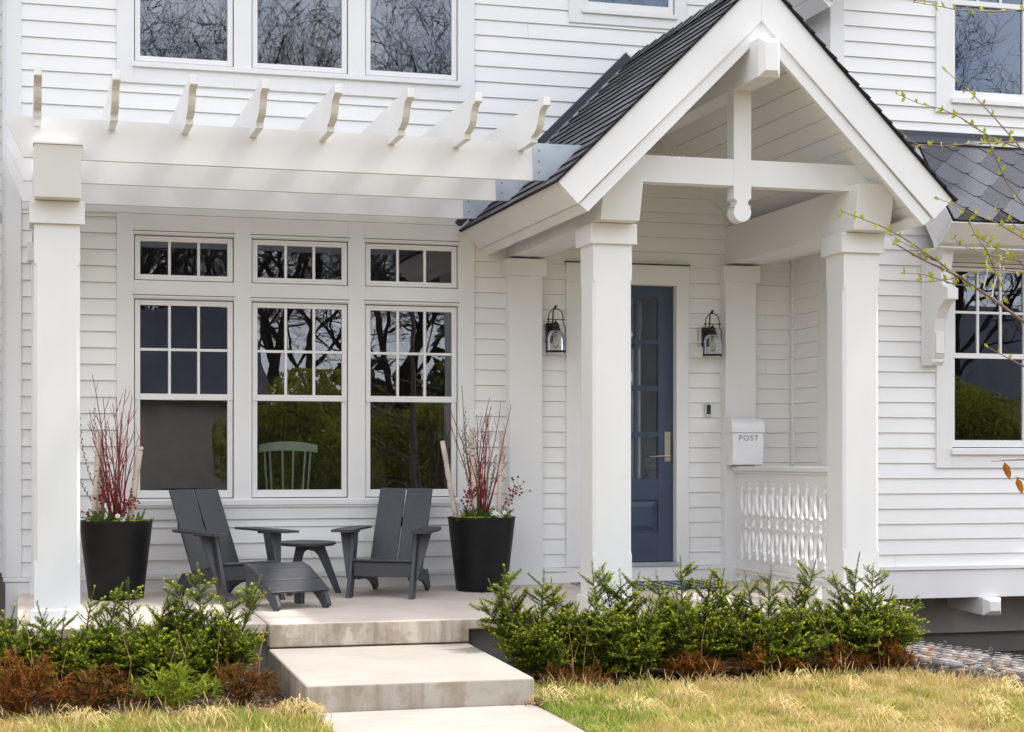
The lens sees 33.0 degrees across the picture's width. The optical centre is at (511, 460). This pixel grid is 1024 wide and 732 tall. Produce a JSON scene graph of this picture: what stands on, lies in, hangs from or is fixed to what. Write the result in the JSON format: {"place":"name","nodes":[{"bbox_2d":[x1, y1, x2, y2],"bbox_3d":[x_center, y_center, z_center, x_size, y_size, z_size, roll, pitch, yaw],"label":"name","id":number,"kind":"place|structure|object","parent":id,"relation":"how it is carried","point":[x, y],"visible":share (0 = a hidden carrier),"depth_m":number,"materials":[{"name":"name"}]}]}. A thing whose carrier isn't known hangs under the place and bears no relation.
{"place":"outdoors","nodes":[
{"label":"outdoors","id":0,"kind":"place"},
{"bbox_2d":[313,705,584,731],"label":"path","id":1,"kind":"structure","parent":0,"point":[522,718],"depth_m":9.93,"materials":[{"name":"concrete"}]},
{"bbox_2d":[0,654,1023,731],"bbox_3d":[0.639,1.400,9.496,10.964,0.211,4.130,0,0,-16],"label":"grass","id":2,"kind":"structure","parent":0,"point":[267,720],"depth_m":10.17,"materials":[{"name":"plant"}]},
{"bbox_2d":[0,612,1023,731],"bbox_3d":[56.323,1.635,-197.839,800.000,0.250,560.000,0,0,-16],"label":"ground","id":3,"kind":"structure","parent":0,"point":[128,707],"depth_m":11.02,"materials":[{"name":"soil"}]},
{"bbox_2d":[0,603,65,699],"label":"yew shrub","id":4,"kind":"object","parent":3,"relation":"on","point":[5,635],"visible":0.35,"depth_m":10.66,"materials":[{"name":"green plant"}]},
{"bbox_2d":[0,582,161,699],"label":"yew shrub","id":5,"kind":"object","parent":3,"relation":"on","point":[58,653],"visible":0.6,"depth_m":10.75,"materials":[{"name":"green plant"}]},
{"bbox_2d":[43,629,144,712],"bbox_3d":[-2.507,1.258,10.306,0.621,0.488,0.528,0,0,-16],"label":"peony","id":6,"kind":"object","parent":3,"relation":"on","point":[92,698],"visible":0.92,"depth_m":10.29,"materials":[{"name":"brown plant"}]},
{"bbox_2d":[65,576,226,696],"bbox_3d":[-2.333,1.120,10.998,1.012,0.770,0.838,0,0,-16],"label":"yew shrub","id":7,"kind":"object","parent":3,"relation":"on","point":[159,647],"visible":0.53,"depth_m":10.87,"materials":[{"name":"green plant"}]},
{"bbox_2d":[123,631,230,707],"bbox_3d":[-2.042,1.273,10.512,0.679,0.458,0.522,0,0,3],"label":"peony","id":8,"kind":"object","parent":3,"relation":"on","point":[177,677],"visible":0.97,"depth_m":10.49,"materials":[{"name":"green plant"}]},
{"bbox_2d":[152,562,269,691],"bbox_3d":[-1.965,1.071,11.154,0.775,0.834,0.852,0,0,42],"label":"yew shrub","id":9,"kind":"object","parent":3,"relation":"on","point":[234,644],"visible":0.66,"depth_m":11.11,"materials":[{"name":"green plant"}]},
{"bbox_2d":[205,627,283,703],"bbox_3d":[-1.658,1.255,10.697,0.549,0.495,0.463,0,0,-16],"label":"peony","id":10,"kind":"object","parent":3,"relation":"on","point":[242,696],"visible":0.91,"depth_m":10.68,"materials":[{"name":"brown plant"}]},
{"bbox_2d":[269,643,533,714],"bbox_3d":[-0.759,1.432,11.147,1.405,0.307,1.607,0,0,-16],"label":"entry step","id":11,"kind":"object","parent":3,"relation":"on","point":[378,678],"visible":0.65,"depth_m":10.57,"materials":[{"name":"concrete"}]},
{"bbox_2d":[21,620,846,688],"bbox_3d":[-0.168,1.417,12.367,6.450,0.475,0.120,0,0,-16],"label":"porch foundation","id":12,"kind":"object","parent":3,"relation":"on","point":[481,639],"depth_m":12.27,"materials":[{"name":"grey concrete"}]},
{"bbox_2d":[17,578,912,647],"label":"porch floor","id":13,"kind":"structure","parent":12,"relation":"on","point":[383,615],"depth_m":12.54,"materials":[{"name":"concrete"}]},
{"bbox_2d":[80,519,152,599],"bbox_3d":[-3.069,0.764,13.391,0.562,0.606,0.562,0,0,-16],"label":"planter","id":14,"kind":"object","parent":13,"relation":"on","point":[115,553],"visible":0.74,"depth_m":13.18,"materials":[{"name":"black plastic"}]},
{"bbox_2d":[80,408,111,517],"bbox_3d":[-3.230,0.028,13.326,0.302,0.943,0.122,0,0,-9],"label":"pussy willow","id":15,"kind":"object","parent":14,"relation":"in","point":[100,468],"visible":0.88,"depth_m":13.34,"materials":[{"name":"brown plant"}]},
{"bbox_2d":[92,436,100,516],"bbox_3d":[-3.207,0.190,13.331,0.072,0.755,0.046,0,0,-16],"label":"birch log","id":16,"kind":"object","parent":14,"relation":"in","point":[96,477],"visible":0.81,"depth_m":13.32,"materials":[{"name":"white wood"}]},
{"bbox_2d":[97,432,103,518],"bbox_3d":[-3.209,0.171,13.463,0.061,0.796,0.067,0,0,39],"label":"birch log","id":17,"kind":"object","parent":14,"relation":"in","point":[100,482],"visible":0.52,"depth_m":13.45,"materials":[{"name":"white wood"}]},
{"bbox_2d":[81,478,140,519],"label":"berry sprays","id":18,"kind":"object","parent":14,"relation":"in","point":[106,500],"visible":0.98,"depth_m":13.28,"materials":[{"name":"red plant"}]},
{"bbox_2d":[88,374,144,518],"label":"dogwood twigs","id":19,"kind":"object","parent":14,"relation":"in","point":[118,508],"visible":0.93,"depth_m":13.38,"materials":[{"name":"red plant"}]},
{"bbox_2d":[80,508,153,523],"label":"evergreen sprigs","id":20,"kind":"object","parent":14,"relation":"in","point":[111,518],"visible":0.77,"depth_m":13.27,"materials":[{"name":"green plant"}]},
{"bbox_2d":[86,519,148,520],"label":"moss","id":21,"kind":"object","parent":14,"relation":"on","point":[130,520],"visible":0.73,"depth_m":13.30,"materials":[{"name":"green plant"}]},
{"bbox_2d":[109,514,136,522],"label":"pansies","id":22,"kind":"object","parent":14,"relation":"in","point":[117,516],"visible":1,"depth_m":13.17,"materials":[{"name":"white plant"}]},
{"bbox_2d":[126,446,143,520],"bbox_3d":[-2.928,0.228,13.381,0.163,0.688,0.054,0,0,16],"label":"birch log","id":23,"kind":"object","parent":14,"relation":"in","point":[136,472],"visible":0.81,"depth_m":13.36,"materials":[{"name":"white wood"}]},
{"bbox_2d":[169,489,299,603],"bbox_3d":[-2.249,0.655,13.508,0.810,0.838,0.939,-1,2,-42],"label":"lounge chair","id":24,"kind":"object","parent":13,"relation":"on","point":[210,549],"visible":0.8,"depth_m":13.56,"materials":[{"name":"grey plastic"}]},
{"bbox_2d":[243,560,331,610],"bbox_3d":[-1.659,0.929,12.820,0.484,0.327,0.500,-1,1,-37],"label":"footstool","id":25,"kind":"object","parent":13,"relation":"on","point":[300,578],"visible":0.89,"depth_m":12.80,"materials":[{"name":"grey plastic"}]},
{"bbox_2d":[4,66,581,625],"bbox_3d":[-1.663,-0.683,12.830,4.033,3.610,3.012,0,0,-16],"label":"pergola","id":26,"kind":"object","parent":13,"relation":"on","point":[64,172],"visible":0.96,"depth_m":11.91,"materials":[{"name":"white paint"}]},
{"bbox_2d":[281,540,340,595],"bbox_3d":[-1.636,0.859,13.927,0.512,0.417,0.506,0,1,-16],"label":"side table","id":27,"kind":"object","parent":13,"relation":"on","point":[317,547],"visible":0.86,"depth_m":13.89,"materials":[{"name":"grey plastic"}]},
{"bbox_2d":[331,488,441,599],"bbox_3d":[-0.957,0.654,13.897,0.810,0.838,0.939,1,1,10],"label":"lounge chair","id":28,"kind":"object","parent":13,"relation":"on","point":[417,531],"visible":1,"depth_m":14.06,"materials":[{"name":"grey plastic"}]},
{"bbox_2d":[447,516,515,591],"bbox_3d":[-0.251,0.763,14.230,0.562,0.606,0.562,0,0,-16],"label":"planter","id":29,"kind":"object","parent":13,"relation":"on","point":[481,548],"visible":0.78,"depth_m":14.02,"materials":[{"name":"black plastic"}]},
{"bbox_2d":[440,440,458,516],"bbox_3d":[-0.500,0.202,14.148,0.188,0.738,0.049,0,0,-21],"label":"birch log","id":30,"kind":"object","parent":29,"relation":"in","point":[449,480],"visible":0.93,"depth_m":14.13,"materials":[{"name":"white wood"}]},
{"bbox_2d":[469,428,476,512],"bbox_3d":[-0.313,0.150,14.139,0.073,0.834,0.042,0,0,-1],"label":"birch log","id":31,"kind":"object","parent":29,"relation":"in","point":[472,459],"visible":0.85,"depth_m":14.12,"materials":[{"name":"white wood"}]},
{"bbox_2d":[443,392,510,515],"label":"dogwood twigs","id":32,"kind":"object","parent":29,"relation":"in","point":[481,493],"visible":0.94,"depth_m":14.21,"materials":[{"name":"red plant"}]},
{"bbox_2d":[462,411,496,509],"bbox_3d":[-0.297,0.027,14.213,0.346,0.942,0.125,0,0,-35],"label":"pussy willow","id":33,"kind":"object","parent":29,"relation":"in","point":[493,473],"visible":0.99,"depth_m":14.20,"materials":[{"name":"brown plant"}]},
{"bbox_2d":[451,505,513,520],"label":"evergreen sprigs","id":34,"kind":"object","parent":29,"relation":"in","point":[468,513],"visible":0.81,"depth_m":14.10,"materials":[{"name":"green plant"}]},
{"bbox_2d":[457,515,511,517],"bbox_3d":[-0.211,0.470,14.217,0.432,0.043,0.514,0,0,9],"label":"moss","id":35,"kind":"object","parent":29,"relation":"on","point":[479,517],"visible":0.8,"depth_m":14.01,"materials":[{"name":"green plant"}]},
{"bbox_2d":[460,476,530,516],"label":"berry sprays","id":36,"kind":"object","parent":29,"relation":"in","point":[469,491],"visible":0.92,"depth_m":14.12,"materials":[{"name":"red plant"}]},
{"bbox_2d":[486,510,511,518],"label":"pansies","id":37,"kind":"object","parent":29,"relation":"in","point":[496,514],"visible":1,"depth_m":14.02,"materials":[{"name":"white plant"}]},
{"bbox_2d":[496,433,504,513],"bbox_3d":[-0.096,0.170,14.181,0.077,0.794,0.046,0,0,-31],"label":"birch log","id":38,"kind":"object","parent":29,"relation":"in","point":[499,491],"visible":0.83,"depth_m":14.16,"materials":[{"name":"white wood"}]},
{"bbox_2d":[571,580,725,589],"bbox_3d":[1.164,1.058,14.664,1.170,0.024,0.690,0,0,-16],"label":"doormat","id":39,"kind":"object","parent":13,"relation":"on","point":[670,584],"visible":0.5,"depth_m":14.70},
{"bbox_2d":[455,0,957,611],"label":"entry portico","id":40,"kind":"structure","parent":13,"relation":"on","point":[773,130],"depth_m":13.10,"materials":[{"name":"white paint"}]},
{"bbox_2d":[724,418,764,465],"bbox_3d":[2.047,-0.165,15.232,0.310,0.427,0.183,0,0,-16],"label":"mailbox","id":41,"kind":"object","parent":40,"relation":"attached to","point":[743,441],"visible":1,"depth_m":15.16,"materials":[{"name":"metal"}]},
{"bbox_2d":[732,466,826,597],"bbox_3d":[2.261,0.573,14.410,0.120,1.045,1.880,0,0,-16],"label":"porch railing","id":42,"kind":"object","parent":13,"relation":"on","point":[786,482],"visible":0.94,"depth_m":14.40,"materials":[{"name":"white paint"}]},
{"bbox_2d":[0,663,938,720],"bbox_3d":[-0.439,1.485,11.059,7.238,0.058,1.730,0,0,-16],"label":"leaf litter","id":43,"kind":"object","parent":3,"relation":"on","point":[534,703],"visible":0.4,"depth_m":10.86,"materials":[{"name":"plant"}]},
{"bbox_2d":[0,610,79,717],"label":"peony","id":44,"kind":"object","parent":43,"relation":"on","point":[15,707],"visible":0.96,"depth_m":10.11,"materials":[{"name":"brown plant"}]},
{"bbox_2d":[853,622,918,673],"bbox_3d":[2.662,1.315,12.302,0.495,0.375,0.420,0,0,8],"label":"peony","id":45,"kind":"object","parent":43,"relation":"on","point":[892,650],"visible":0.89,"depth_m":12.24,"materials":[{"name":"brown plant"}]},
{"bbox_2d":[0,0,1023,651],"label":"house","id":46,"kind":"structure","parent":3,"relation":"on","point":[360,352],"depth_m":15.01,"materials":[{"name":"paint"}]},
{"bbox_2d":[134,0,232,66],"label":"window","id":47,"kind":"structure","parent":46,"relation":"in","point":[229,63],"depth_m":14.10,"materials":[{"name":"paint"}]},
{"bbox_2d":[133,230,235,282],"bbox_3d":[-2.678,-1.663,14.110,0.827,0.403,0.092,0,0,-16],"label":"window","id":48,"kind":"structure","parent":46,"relation":"in","point":[137,238],"depth_m":14.09,"materials":[{"name":"paint"}]},
{"bbox_2d":[133,294,235,498],"bbox_3d":[-2.678,-0.518,14.110,0.827,1.656,0.092,0,0,-16],"label":"window","id":49,"kind":"structure","parent":46,"relation":"in","point":[141,494],"depth_m":14.09,"materials":[{"name":"paint"}]},
{"bbox_2d":[259,441,316,489],"bbox_3d":[-1.982,0.385,15.052,0.518,1.103,0.461,0,0,-16],"label":"spindle chair","id":50,"kind":"object","parent":46,"relation":"in","point":[281,446],"visible":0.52,"depth_m":14.88,"materials":[{"name":"green paint"}]},
{"bbox_2d":[252,0,346,73],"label":"window","id":51,"kind":"structure","parent":46,"relation":"in","point":[343,70],"depth_m":14.37,"materials":[{"name":"paint"}]},
{"bbox_2d":[250,234,349,285],"bbox_3d":[-1.766,-1.663,14.370,0.829,0.403,0.092,0,0,-16],"label":"window","id":52,"kind":"structure","parent":46,"relation":"in","point":[343,245],"depth_m":14.35,"materials":[{"name":"paint"}]},
{"bbox_2d":[250,297,349,497],"bbox_3d":[-1.766,-0.518,14.370,0.829,1.656,0.092,0,0,-16],"label":"window","id":53,"kind":"structure","parent":46,"relation":"in","point":[335,493],"depth_m":14.36,"materials":[{"name":"paint"}]},
{"bbox_2d":[365,0,456,80],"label":"window","id":54,"kind":"structure","parent":46,"relation":"in","point":[453,76],"depth_m":14.64,"materials":[{"name":"paint"}]},
{"bbox_2d":[364,238,459,288],"bbox_3d":[-0.855,-1.663,14.629,0.827,0.403,0.092,0,0,-16],"label":"window","id":55,"kind":"structure","parent":46,"relation":"in","point":[453,249],"depth_m":14.61,"materials":[{"name":"paint"}]},
{"bbox_2d":[364,300,459,497],"bbox_3d":[-0.855,-0.518,14.629,0.827,1.656,0.092,0,0,-16],"label":"window","id":56,"kind":"structure","parent":46,"relation":"in","point":[369,493],"depth_m":14.61,"materials":[{"name":"paint"}]},
{"bbox_2d":[542,305,565,352],"bbox_3d":[0.370,-1.131,14.857,0.180,0.415,0.212,0,0,-16],"label":"wall lantern","id":57,"kind":"object","parent":46,"relation":"attached to","point":[551,328],"depth_m":14.82,"materials":[{"name":"black metal"}]},
{"bbox_2d":[584,0,672,13],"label":"window","id":58,"kind":"structure","parent":46,"relation":"in","point":[587,4],"depth_m":15.16,"materials":[{"name":"paint"}]},
{"bbox_2d":[631,286,672,561],"bbox_3d":[1.015,-0.327,15.197,0.868,2.430,0.113,0,0,-16],"label":"front door","id":59,"kind":"structure","parent":46,"relation":"in","point":[651,498],"depth_m":15.29,"materials":[{"name":"blue paint"}]},
{"bbox_2d":[631,348,640,477],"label":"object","id":60,"kind":"object","parent":59,"relation":"attached to","point":[632,413],"visible":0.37,"depth_m":15.34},
{"bbox_2d":[705,404,710,416],"bbox_3d":[1.740,-0.446,15.334,0.054,0.118,0.040,0,0,-16],"label":"doorbell","id":61,"kind":"object","parent":46,"relation":"attached to","point":[707,410],"visible":1,"depth_m":15.32,"materials":[{"name":"plastic"}]},
{"bbox_2d":[701,310,721,356],"bbox_3d":[1.761,-1.123,15.253,0.180,0.415,0.212,0,0,-16],"label":"wall lantern","id":62,"kind":"object","parent":46,"relation":"attached to","point":[707,332],"depth_m":15.22,"materials":[{"name":"black metal"}]},
{"bbox_2d":[952,262,1023,447],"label":"window","id":63,"kind":"structure","parent":46,"relation":"in","point":[955,443],"depth_m":15.23,"materials":[{"name":"paint"}]},
{"bbox_2d":[952,0,1023,101],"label":"window","id":64,"kind":"structure","parent":46,"relation":"in","point":[959,94],"depth_m":15.25,"materials":[{"name":"paint"}]},
{"bbox_2d":[467,564,609,678],"bbox_3d":[0.193,1.096,11.796,0.973,0.784,0.927,0,0,-16],"label":"yew shrub","id":65,"kind":"object","parent":3,"relation":"on","point":[532,647],"visible":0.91,"depth_m":11.71,"materials":[{"name":"green plant"}]},
{"bbox_2d":[533,624,618,688],"bbox_3d":[0.420,1.290,11.473,0.541,0.425,0.488,0,0,39],"label":"peony","id":66,"kind":"object","parent":3,"relation":"on","point":[586,672],"visible":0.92,"depth_m":11.45,"materials":[{"name":"brown plant"}]},
{"bbox_2d":[553,560,687,678],"bbox_3d":[0.772,1.091,11.905,1.116,0.818,0.860,0,0,-16],"label":"yew shrub","id":67,"kind":"object","parent":3,"relation":"on","point":[631,650],"visible":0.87,"depth_m":11.75,"materials":[{"name":"green plant"}]},
{"bbox_2d":[656,609,730,681],"bbox_3d":[1.235,1.265,11.789,0.479,0.474,0.525,0,0,26],"label":"peony","id":68,"kind":"object","parent":3,"relation":"on","point":[687,664],"visible":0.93,"depth_m":11.74,"materials":[{"name":"brown plant"}]},
{"bbox_2d":[634,556,754,673],"bbox_3d":[1.214,1.077,12.101,1.049,0.823,0.784,0,0,-29],"label":"yew shrub","id":69,"kind":"object","parent":3,"relation":"on","point":[685,615],"visible":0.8,"depth_m":11.99,"materials":[{"name":"green plant"}]},
{"bbox_2d":[727,624,811,678],"bbox_3d":[1.777,1.279,11.958,0.642,0.447,0.467,0,0,-16],"label":"peony","id":70,"kind":"object","parent":3,"relation":"on","point":[756,662],"visible":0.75,"depth_m":11.90,"materials":[{"name":"brown plant"}]},
{"bbox_2d":[715,557,840,673],"bbox_3d":[1.870,1.093,12.191,1.012,0.811,0.910,0,0,-43],"label":"yew shrub","id":71,"kind":"object","parent":3,"relation":"on","point":[779,630],"visible":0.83,"depth_m":12.11,"materials":[{"name":"green plant"}]},
{"bbox_2d":[805,616,874,674],"bbox_3d":[2.280,1.289,12.081,0.438,0.427,0.519,0,0,42],"label":"peony","id":72,"kind":"object","parent":3,"relation":"on","point":[852,658],"visible":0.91,"depth_m":12.07,"materials":[{"name":"brown plant"}]},
{"bbox_2d":[791,551,929,667],"bbox_3d":[2.487,1.073,12.444,1.020,0.846,0.910,0,0,13],"label":"yew shrub","id":73,"kind":"object","parent":3,"relation":"on","point":[859,627],"visible":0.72,"depth_m":12.36,"materials":[{"name":"green plant"}]},
{"bbox_2d":[872,639,1023,688],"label":"bed of river stones","id":74,"kind":"object","parent":3,"relation":"on","point":[933,657],"visible":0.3,"depth_m":12.17,"materials":[{"name":"stone"}]},
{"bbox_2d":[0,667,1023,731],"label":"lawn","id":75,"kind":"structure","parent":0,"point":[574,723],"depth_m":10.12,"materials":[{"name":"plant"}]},
{"bbox_2d":[839,0,1023,493],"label":"young birch","id":76,"kind":"object","parent":75,"relation":"on","point":[1007,472],"visible":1,"depth_m":7.08,"materials":[{"name":"green plant"}]}
]}

